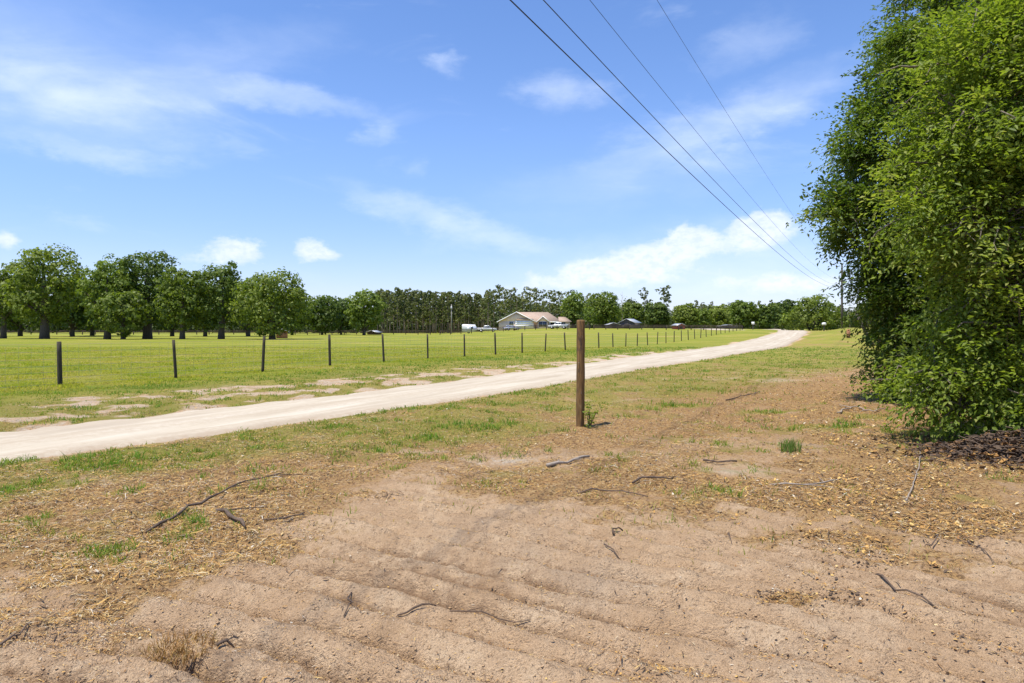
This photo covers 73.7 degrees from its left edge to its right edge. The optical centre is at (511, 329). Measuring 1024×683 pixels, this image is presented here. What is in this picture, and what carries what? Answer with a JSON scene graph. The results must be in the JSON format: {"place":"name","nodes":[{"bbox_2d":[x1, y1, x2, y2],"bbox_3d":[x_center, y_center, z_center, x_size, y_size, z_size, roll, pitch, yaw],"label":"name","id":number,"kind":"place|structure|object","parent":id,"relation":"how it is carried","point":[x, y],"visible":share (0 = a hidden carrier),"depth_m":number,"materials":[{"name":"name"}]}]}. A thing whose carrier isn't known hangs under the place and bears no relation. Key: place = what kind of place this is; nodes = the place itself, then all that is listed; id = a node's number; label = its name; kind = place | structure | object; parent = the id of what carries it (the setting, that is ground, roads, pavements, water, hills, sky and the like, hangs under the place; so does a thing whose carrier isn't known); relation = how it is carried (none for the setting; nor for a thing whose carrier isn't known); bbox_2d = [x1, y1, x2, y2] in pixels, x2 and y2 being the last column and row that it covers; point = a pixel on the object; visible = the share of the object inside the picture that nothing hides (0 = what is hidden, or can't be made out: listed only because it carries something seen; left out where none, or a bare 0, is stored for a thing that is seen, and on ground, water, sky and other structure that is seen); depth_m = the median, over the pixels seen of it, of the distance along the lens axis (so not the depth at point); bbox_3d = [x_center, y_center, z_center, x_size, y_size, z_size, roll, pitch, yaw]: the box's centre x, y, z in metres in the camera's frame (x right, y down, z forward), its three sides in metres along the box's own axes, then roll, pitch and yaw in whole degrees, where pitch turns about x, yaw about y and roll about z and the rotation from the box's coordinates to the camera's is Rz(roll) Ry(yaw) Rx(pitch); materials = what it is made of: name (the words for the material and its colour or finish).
{"place":"outdoors","nodes":[
{"label":"outdoors","id":0,"kind":"place"},
{"bbox_2d":[0,346,638,396],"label":"pasture grass","id":1,"kind":"structure","parent":0,"point":[54,385],"depth_m":31.45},
{"bbox_2d":[0,329,807,462],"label":"road","id":2,"kind":"structure","parent":0,"point":[66,439],"depth_m":12.91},
{"bbox_2d":[0,0,984,314],"label":"sky","id":3,"kind":"structure","parent":0,"point":[348,146],"materials":[{"name":"blue"}]},
{"bbox_2d":[0,346,1022,573],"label":"verge grass","id":4,"kind":"structure","parent":0,"point":[70,463],"depth_m":10.20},
{"bbox_2d":[0,328,1023,682],"bbox_3d":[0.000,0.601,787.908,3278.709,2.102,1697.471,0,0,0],"label":"ground","id":5,"kind":"structure","parent":0,"point":[520,510],"depth_m":4.73,"materials":[{"name":"soil"}]},
{"bbox_2d":[0,620,30,645],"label":"twig","id":6,"kind":"object","parent":5,"relation":"on","point":[6,639],"visible":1,"depth_m":3.29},
{"bbox_2d":[0,262,39,338],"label":"oak tree","id":7,"kind":"object","parent":5,"relation":"on","point":[4,314],"visible":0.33,"depth_m":111.60,"materials":[{"name":"green plant"}]},
{"bbox_2d":[0,286,39,335],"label":"background tree","id":8,"kind":"object","parent":5,"relation":"on","point":[19,327],"visible":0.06,"depth_m":149.36,"materials":[{"name":"green plant"}]},
{"bbox_2d":[0,243,87,338],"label":"oak tree","id":9,"kind":"object","parent":5,"relation":"on","point":[42,308],"visible":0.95,"depth_m":106.76,"materials":[{"name":"green plant"}]},
{"bbox_2d":[35,276,102,336],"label":"background tree","id":10,"kind":"object","parent":5,"relation":"on","point":[78,319],"visible":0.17,"depth_m":144.02,"materials":[{"name":"green plant"}]},
{"bbox_2d":[76,284,104,335],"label":"background tree","id":11,"kind":"object","parent":5,"relation":"on","point":[90,328],"visible":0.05,"depth_m":163.40,"materials":[{"name":"green plant"}]},
{"bbox_2d":[69,253,140,338],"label":"oak tree","id":12,"kind":"object","parent":5,"relation":"on","point":[98,275],"visible":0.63,"depth_m":106.44,"materials":[{"name":"green plant"}]},
{"bbox_2d":[92,288,153,338],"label":"oak tree","id":13,"kind":"object","parent":5,"relation":"on","point":[125,303],"visible":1,"depth_m":102.75,"materials":[{"name":"green plant"}]},
{"bbox_2d":[97,250,188,338],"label":"oak tree","id":14,"kind":"object","parent":5,"relation":"on","point":[149,271],"visible":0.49,"depth_m":110.45,"materials":[{"name":"green plant"}]},
{"bbox_2d":[150,277,191,335],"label":"background tree","id":15,"kind":"object","parent":5,"relation":"on","point":[171,329],"visible":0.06,"depth_m":153.08,"materials":[{"name":"green plant"}]},
{"bbox_2d":[133,625,220,665],"bbox_3d":[-1.533,1.453,3.158,0.390,0.059,0.393,0,0,42],"label":"straw clump","id":16,"kind":"object","parent":5,"relation":"on","point":[179,649],"visible":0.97,"depth_m":3.12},
{"bbox_2d":[152,266,215,338],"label":"oak tree","id":17,"kind":"object","parent":5,"relation":"on","point":[181,315],"visible":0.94,"depth_m":102.59,"materials":[{"name":"green plant"}]},
{"bbox_2d":[184,280,230,336],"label":"background tree","id":18,"kind":"object","parent":5,"relation":"on","point":[200,327],"visible":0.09,"depth_m":146.13,"materials":[{"name":"green plant"}]},
{"bbox_2d":[192,260,241,338],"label":"oak tree","id":19,"kind":"object","parent":5,"relation":"on","point":[220,312],"visible":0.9,"depth_m":104.80,"materials":[{"name":"green plant"}]},
{"bbox_2d":[7,330,430,334],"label":"rail fence","id":20,"kind":"object","parent":5,"relation":"on","point":[233,331],"visible":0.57,"depth_m":199.84,"materials":[{"name":"brown wood"}]},
{"bbox_2d":[145,472,310,532],"bbox_3d":[-2.562,1.459,6.067,0.449,0.080,2.050,0,0,19],"label":"fallen branch","id":21,"kind":"object","parent":5,"relation":"on","point":[182,510],"visible":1,"depth_m":5.76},
{"bbox_2d":[216,507,258,526],"bbox_3d":[-2.182,1.450,5.311,0.405,0.046,0.476,0,0,0],"label":"fallen branch","id":22,"kind":"object","parent":5,"relation":"on","point":[229,514],"visible":1,"depth_m":5.35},
{"bbox_2d":[223,276,274,335],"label":"background tree","id":23,"kind":"object","parent":5,"relation":"on","point":[247,328],"visible":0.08,"depth_m":148.45,"materials":[{"name":"green plant"}]},
{"bbox_2d":[224,266,316,338],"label":"oak tree","id":24,"kind":"object","parent":5,"relation":"on","point":[280,304],"visible":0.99,"depth_m":101.15,"materials":[{"name":"green plant"}]},
{"bbox_2d":[263,512,305,519],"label":"fallen branch","id":25,"kind":"object","parent":5,"relation":"on","point":[281,517],"visible":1,"depth_m":5.32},
{"bbox_2d":[284,293,315,334],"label":"background tree","id":26,"kind":"object","parent":5,"relation":"on","point":[308,316],"visible":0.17,"depth_m":173.54,"materials":[{"name":"green plant"}]},
{"bbox_2d":[307,295,343,334],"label":"round tree","id":27,"kind":"object","parent":5,"relation":"on","point":[323,318],"visible":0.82,"depth_m":187.97,"materials":[{"name":"green plant"}]},
{"bbox_2d":[328,298,356,334],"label":"round tree","id":28,"kind":"object","parent":5,"relation":"on","point":[345,319],"visible":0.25,"depth_m":202.90,"materials":[{"name":"green plant"}]},
{"bbox_2d":[343,288,387,334],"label":"leafy tree","id":29,"kind":"object","parent":5,"relation":"on","point":[362,313],"visible":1,"depth_m":183.32,"materials":[{"name":"green plant"}]},
{"bbox_2d":[0,323,736,387],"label":"wire fence","id":30,"kind":"object","parent":5,"relation":"on","point":[59,364],"visible":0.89,"depth_m":24.28,"materials":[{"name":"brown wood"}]},
{"bbox_2d":[366,330,382,334],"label":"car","id":31,"kind":"object","parent":5,"relation":"on","point":[374,332],"visible":0.86,"depth_m":197.04,"materials":[{"name":"white metal"}]},
{"bbox_2d":[379,297,388,332],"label":"pine tree","id":32,"kind":"object","parent":5,"relation":"on","point":[384,318],"visible":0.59,"depth_m":277.88,"materials":[{"name":"green plant"}]},
{"bbox_2d":[386,296,394,332],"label":"pine tree","id":33,"kind":"object","parent":5,"relation":"on","point":[389,309],"visible":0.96,"depth_m":271.18,"materials":[{"name":"green plant"}]},
{"bbox_2d":[391,287,405,332],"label":"pine tree","id":34,"kind":"object","parent":5,"relation":"on","point":[397,293],"visible":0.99,"depth_m":272.06,"materials":[{"name":"green plant"}]},
{"bbox_2d":[398,295,409,332],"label":"pine tree","id":35,"kind":"object","parent":5,"relation":"on","point":[404,299],"visible":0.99,"depth_m":273.90,"materials":[{"name":"green plant"}]},
{"bbox_2d":[408,291,415,332],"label":"pine tree","id":36,"kind":"object","parent":5,"relation":"on","point":[410,301],"visible":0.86,"depth_m":275.99,"materials":[{"name":"green plant"}]},
{"bbox_2d":[411,294,420,332],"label":"pine tree","id":37,"kind":"object","parent":5,"relation":"on","point":[416,297],"visible":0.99,"depth_m":272.23,"materials":[{"name":"green plant"}]},
{"bbox_2d":[397,603,435,615],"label":"twig","id":38,"kind":"object","parent":5,"relation":"on","point":[416,606],"visible":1,"depth_m":3.61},
{"bbox_2d":[410,290,422,332],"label":"pine tree","id":39,"kind":"object","parent":5,"relation":"on","point":[416,292],"visible":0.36,"depth_m":279.84,"materials":[{"name":"green plant"}]},
{"bbox_2d":[424,290,437,332],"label":"pine tree","id":40,"kind":"object","parent":5,"relation":"on","point":[428,301],"visible":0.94,"depth_m":272.37,"materials":[{"name":"green plant"}]},
{"bbox_2d":[429,294,437,332],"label":"pine tree","id":41,"kind":"object","parent":5,"relation":"on","point":[433,308],"visible":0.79,"depth_m":270.76,"materials":[{"name":"green plant"}]},
{"bbox_2d":[429,292,441,332],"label":"pine tree","id":42,"kind":"object","parent":5,"relation":"on","point":[436,314],"visible":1,"depth_m":268.16,"materials":[{"name":"green plant"}]},
{"bbox_2d":[438,294,445,332],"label":"pine tree","id":43,"kind":"object","parent":5,"relation":"on","point":[442,304],"visible":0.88,"depth_m":276.38,"materials":[{"name":"green plant"}]},
{"bbox_2d":[441,294,451,332],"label":"pine tree","id":44,"kind":"object","parent":5,"relation":"on","point":[447,303],"visible":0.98,"depth_m":271.80,"materials":[{"name":"green plant"}]},
{"bbox_2d":[443,297,455,329],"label":"pine tree","id":45,"kind":"object","parent":5,"relation":"on","point":[451,302],"visible":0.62,"depth_m":283.02,"materials":[{"name":"green plant"}]},
{"bbox_2d":[0,297,899,332],"bbox_3d":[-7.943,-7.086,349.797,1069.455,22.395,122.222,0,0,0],"label":"woods","id":46,"kind":"object","parent":5,"relation":"on","point":[496,323],"visible":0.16,"depth_m":340.62,"materials":[{"name":"green plant"}]},
{"bbox_2d":[455,292,464,331],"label":"pine tree","id":47,"kind":"object","parent":5,"relation":"on","point":[460,305],"visible":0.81,"depth_m":282.30,"materials":[{"name":"green plant"}]},
{"bbox_2d":[458,296,470,323],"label":"pine tree","id":48,"kind":"object","parent":5,"relation":"on","point":[464,300],"visible":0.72,"depth_m":274.97,"materials":[{"name":"green plant"}]},
{"bbox_2d":[463,293,475,323],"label":"pine tree","id":49,"kind":"object","parent":5,"relation":"on","point":[467,304],"visible":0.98,"depth_m":270.15,"materials":[{"name":"green plant"}]},
{"bbox_2d":[462,324,476,332],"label":"utility trailer","id":50,"kind":"object","parent":5,"relation":"on","point":[469,326],"visible":0.73,"depth_m":194.99,"materials":[{"name":"white paint"}]},
{"bbox_2d":[474,299,480,330],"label":"pine tree","id":51,"kind":"object","parent":5,"relation":"on","point":[477,307],"visible":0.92,"depth_m":275.82,"materials":[{"name":"green plant"}]},
{"bbox_2d":[477,298,486,320],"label":"pine tree","id":52,"kind":"object","parent":5,"relation":"on","point":[482,308],"visible":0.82,"depth_m":273.60,"materials":[{"name":"green plant"}]},
{"bbox_2d":[479,289,494,325],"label":"pine tree","id":53,"kind":"object","parent":5,"relation":"on","point":[487,299],"visible":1,"depth_m":244.62,"materials":[{"name":"green plant"}]},
{"bbox_2d":[484,296,493,323],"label":"pine tree","id":54,"kind":"object","parent":5,"relation":"on","point":[489,319],"visible":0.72,"depth_m":268.10,"materials":[{"name":"green plant"}]},
{"bbox_2d":[450,606,529,622],"bbox_3d":[-0.109,1.495,3.592,0.433,0.048,0.126,0,0,24],"label":"twig","id":55,"kind":"object","parent":5,"relation":"on","point":[471,610],"visible":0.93,"depth_m":3.57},
{"bbox_2d":[488,289,504,326],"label":"pine tree","id":56,"kind":"object","parent":5,"relation":"on","point":[494,296],"visible":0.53,"depth_m":282.06,"materials":[{"name":"green plant"}]},
{"bbox_2d":[493,284,505,319],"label":"pine tree","id":57,"kind":"object","parent":5,"relation":"on","point":[498,295],"visible":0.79,"depth_m":273.66,"materials":[{"name":"green plant"}]},
{"bbox_2d":[497,287,513,316],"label":"pine tree","id":58,"kind":"object","parent":5,"relation":"on","point":[501,304],"visible":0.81,"depth_m":265.87,"materials":[{"name":"green plant"}]},
{"bbox_2d":[503,287,518,313],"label":"pine tree","id":59,"kind":"object","parent":5,"relation":"on","point":[508,300],"visible":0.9,"depth_m":257.35,"materials":[{"name":"green plant"}]},
{"bbox_2d":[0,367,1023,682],"bbox_3d":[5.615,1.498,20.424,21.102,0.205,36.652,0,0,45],"label":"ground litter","id":60,"kind":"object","parent":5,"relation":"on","point":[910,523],"visible":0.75,"depth_m":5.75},
{"bbox_2d":[578,488,647,496],"bbox_3d":[0.921,1.476,6.188,0.630,0.044,0.133,0,0,17],"label":"fallen branch","id":61,"kind":"object","parent":60,"relation":"on","point":[609,490],"visible":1,"depth_m":6.24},
{"bbox_2d":[770,476,842,487],"bbox_3d":[2.939,1.473,6.549,0.885,0.039,0.422,0,0,-32],"label":"fallen branch","id":62,"kind":"object","parent":60,"relation":"on","point":[809,483],"visible":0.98,"depth_m":6.49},
{"bbox_2d":[0,483,1023,682],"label":"sand clods","id":63,"kind":"object","parent":5,"relation":"on","point":[217,622],"visible":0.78,"depth_m":3.33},
{"bbox_2d":[440,325,589,334],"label":"rail fence","id":64,"kind":"object","parent":5,"relation":"on","point":[524,328],"visible":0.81,"depth_m":183.90,"materials":[{"name":"brown wood"}]},
{"bbox_2d":[510,294,521,312],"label":"pine tree","id":65,"kind":"object","parent":5,"relation":"on","point":[516,306],"visible":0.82,"depth_m":250.11,"materials":[{"name":"green plant"}]},
{"bbox_2d":[518,291,527,311],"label":"pine tree","id":66,"kind":"object","parent":5,"relation":"on","point":[525,305],"visible":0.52,"depth_m":287.11,"materials":[{"name":"green plant"}]},
{"bbox_2d":[521,287,538,307],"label":"pine tree","id":67,"kind":"object","parent":5,"relation":"on","point":[529,297],"visible":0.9,"depth_m":277.86,"materials":[{"name":"green plant"}]},
{"bbox_2d":[497,312,571,330],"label":"house","id":68,"kind":"structure","parent":5,"relation":"on","point":[520,319],"depth_m":206.52,"materials":[{"name":"paint"}]},
{"bbox_2d":[515,321,532,327],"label":"garage door","id":69,"kind":"structure","parent":68,"relation":"in","point":[517,323],"depth_m":205.89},
{"bbox_2d":[531,287,541,311],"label":"pine tree","id":70,"kind":"object","parent":5,"relation":"on","point":[534,296],"visible":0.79,"depth_m":270.58,"materials":[{"name":"green plant"}]},
{"bbox_2d":[535,289,552,312],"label":"pine tree","id":71,"kind":"object","parent":5,"relation":"on","point":[539,300],"visible":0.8,"depth_m":262.28,"materials":[{"name":"green plant"}]},
{"bbox_2d":[542,290,557,309],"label":"pine tree","id":72,"kind":"object","parent":5,"relation":"on","point":[548,296],"visible":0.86,"depth_m":254.13,"materials":[{"name":"green plant"}]},
{"bbox_2d":[551,290,561,316],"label":"pine tree","id":73,"kind":"object","parent":5,"relation":"on","point":[557,302],"visible":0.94,"depth_m":246.44,"materials":[{"name":"green plant"}]},
{"bbox_2d":[546,455,589,466],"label":"fallen branch","id":74,"kind":"object","parent":5,"relation":"on","point":[550,464],"visible":0.99,"depth_m":7.57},
{"bbox_2d":[560,290,589,327],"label":"leafy tree","id":75,"kind":"object","parent":5,"relation":"on","point":[574,313],"visible":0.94,"depth_m":213.04,"materials":[{"name":"green plant"}]},
{"bbox_2d":[576,320,584,426],"bbox_3d":[1.046,0.792,10.448,0.146,1.882,0.153,0,0,0],"label":"wooden post","id":76,"kind":"object","parent":5,"relation":"on","point":[580,380],"visible":0.87,"depth_m":10.40,"materials":[{"name":"brown wood"}]},
{"bbox_2d":[583,307,597,327],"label":"leafy tree","id":77,"kind":"object","parent":5,"relation":"on","point":[587,317],"visible":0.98,"depth_m":204.55,"materials":[{"name":"green plant"}]},
{"bbox_2d":[582,404,601,427],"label":"weed","id":78,"kind":"object","parent":5,"relation":"on","point":[589,415],"visible":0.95,"depth_m":10.38,"materials":[{"name":"green plant"}]},
{"bbox_2d":[586,291,624,327],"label":"leafy tree","id":79,"kind":"object","parent":5,"relation":"on","point":[601,305],"visible":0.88,"depth_m":219.29,"materials":[{"name":"green plant"}]},
{"bbox_2d":[618,319,640,328],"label":"barn","id":80,"kind":"structure","parent":5,"relation":"on","point":[628,322],"depth_m":198.07,"materials":[{"name":"metal"}]},
{"bbox_2d":[616,302,648,324],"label":"leafy tree","id":81,"kind":"object","parent":5,"relation":"on","point":[635,311],"visible":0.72,"depth_m":259.08,"materials":[{"name":"green plant"}]},
{"bbox_2d":[638,287,652,327],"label":"pine tree","id":82,"kind":"object","parent":5,"relation":"on","point":[646,292],"visible":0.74,"depth_m":299.78,"materials":[{"name":"green plant"}]},
{"bbox_2d":[632,476,676,482],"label":"fallen branch","id":83,"kind":"object","parent":5,"relation":"on","point":[640,477],"visible":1,"depth_m":6.66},
{"bbox_2d":[644,302,671,327],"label":"leafy tree","id":84,"kind":"object","parent":5,"relation":"on","point":[658,314],"visible":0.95,"depth_m":282.63,"materials":[{"name":"green plant"}]},
{"bbox_2d":[654,285,671,327],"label":"pine tree","id":85,"kind":"object","parent":5,"relation":"on","point":[665,298],"visible":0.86,"depth_m":299.49,"materials":[{"name":"green plant"}]},
{"bbox_2d":[594,325,742,329],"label":"rail fence","id":86,"kind":"object","parent":5,"relation":"on","point":[653,326],"visible":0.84,"depth_m":180.59,"materials":[{"name":"brown wood"}]},
{"bbox_2d":[671,303,700,327],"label":"leafy tree","id":87,"kind":"object","parent":5,"relation":"on","point":[684,314],"visible":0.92,"depth_m":276.99,"materials":[{"name":"green plant"}]},
{"bbox_2d":[698,308,712,327],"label":"leafy tree","id":88,"kind":"object","parent":5,"relation":"on","point":[706,314],"visible":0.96,"depth_m":249.25,"materials":[{"name":"green plant"}]},
{"bbox_2d":[708,304,731,327],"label":"leafy tree","id":89,"kind":"object","parent":5,"relation":"on","point":[720,315],"visible":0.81,"depth_m":258.67,"materials":[{"name":"green plant"}]},
{"bbox_2d":[729,300,757,328],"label":"leafy tree","id":90,"kind":"object","parent":5,"relation":"on","point":[742,313],"visible":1,"depth_m":237.91,"materials":[{"name":"green plant"}]},
{"bbox_2d":[754,303,785,328],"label":"leafy tree","id":91,"kind":"object","parent":5,"relation":"on","point":[768,315],"visible":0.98,"depth_m":232.44,"materials":[{"name":"green plant"}]},
{"bbox_2d":[777,299,795,325],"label":"leafy tree","id":92,"kind":"object","parent":5,"relation":"on","point":[786,305],"visible":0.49,"depth_m":248.76,"materials":[{"name":"green plant"}]},
{"bbox_2d":[779,437,804,453],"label":"grass tuft","id":93,"kind":"object","parent":5,"relation":"on","point":[791,445],"visible":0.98,"depth_m":8.31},
{"bbox_2d":[778,294,845,330],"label":"roadside bush","id":94,"kind":"object","parent":5,"relation":"on","point":[824,314],"visible":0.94,"depth_m":126.72,"materials":[{"name":"green plant"}]},
{"bbox_2d":[840,263,842,328],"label":"utility pole","id":95,"kind":"object","parent":5,"relation":"on","point":[841,298],"visible":0.52,"depth_m":104.83,"materials":[{"name":"brown wood"}]},
{"bbox_2d":[510,0,840,288],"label":"power line","id":96,"kind":"object","parent":95,"relation":"attached to","point":[627,113],"visible":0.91,"depth_m":10.83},
{"bbox_2d":[543,0,831,283],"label":"power line","id":97,"kind":"object","parent":95,"relation":"attached to","point":[651,114],"visible":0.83,"depth_m":12.14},
{"bbox_2d":[590,0,836,279],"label":"power line","id":98,"kind":"object","parent":95,"relation":"attached to","point":[672,102],"visible":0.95,"depth_m":13.61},
{"bbox_2d":[657,0,819,250],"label":"power line","id":99,"kind":"object","parent":95,"relation":"attached to","point":[718,99],"visible":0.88,"depth_m":17.63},
{"bbox_2d":[843,303,877,327],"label":"hedge bush","id":100,"kind":"object","parent":5,"relation":"on","point":[847,321],"visible":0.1,"depth_m":117.95,"materials":[{"name":"green plant"}]},
{"bbox_2d":[836,404,888,412],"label":"fallen branch","id":101,"kind":"object","parent":5,"relation":"on","point":[859,407],"visible":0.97,"depth_m":12.39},
{"bbox_2d":[786,0,1018,404],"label":"broadleaf tree","id":102,"kind":"object","parent":5,"relation":"on","point":[887,301],"visible":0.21,"depth_m":14.07,"materials":[{"name":"green plant"}]},
{"bbox_2d":[875,573,937,608],"bbox_3d":[2.220,1.471,3.873,0.046,0.062,0.578,0,0,-4],"label":"fallen branch","id":103,"kind":"object","parent":5,"relation":"on","point":[892,586],"visible":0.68,"depth_m":3.84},
{"bbox_2d":[905,452,922,500],"bbox_3d":[4.297,1.473,7.260,0.141,0.061,3.420,0,0,34],"label":"fallen branch","id":104,"kind":"object","parent":5,"relation":"on","point":[914,479],"visible":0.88,"depth_m":6.74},
{"bbox_2d":[843,0,1023,447],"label":"broadleaf tree","id":105,"kind":"object","parent":5,"relation":"on","point":[968,183],"visible":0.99,"depth_m":8.83,"materials":[{"name":"green plant"}]},
{"bbox_2d":[858,426,1023,471],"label":"brush pile","id":106,"kind":"object","parent":5,"relation":"on","point":[1002,446],"visible":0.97,"depth_m":7.91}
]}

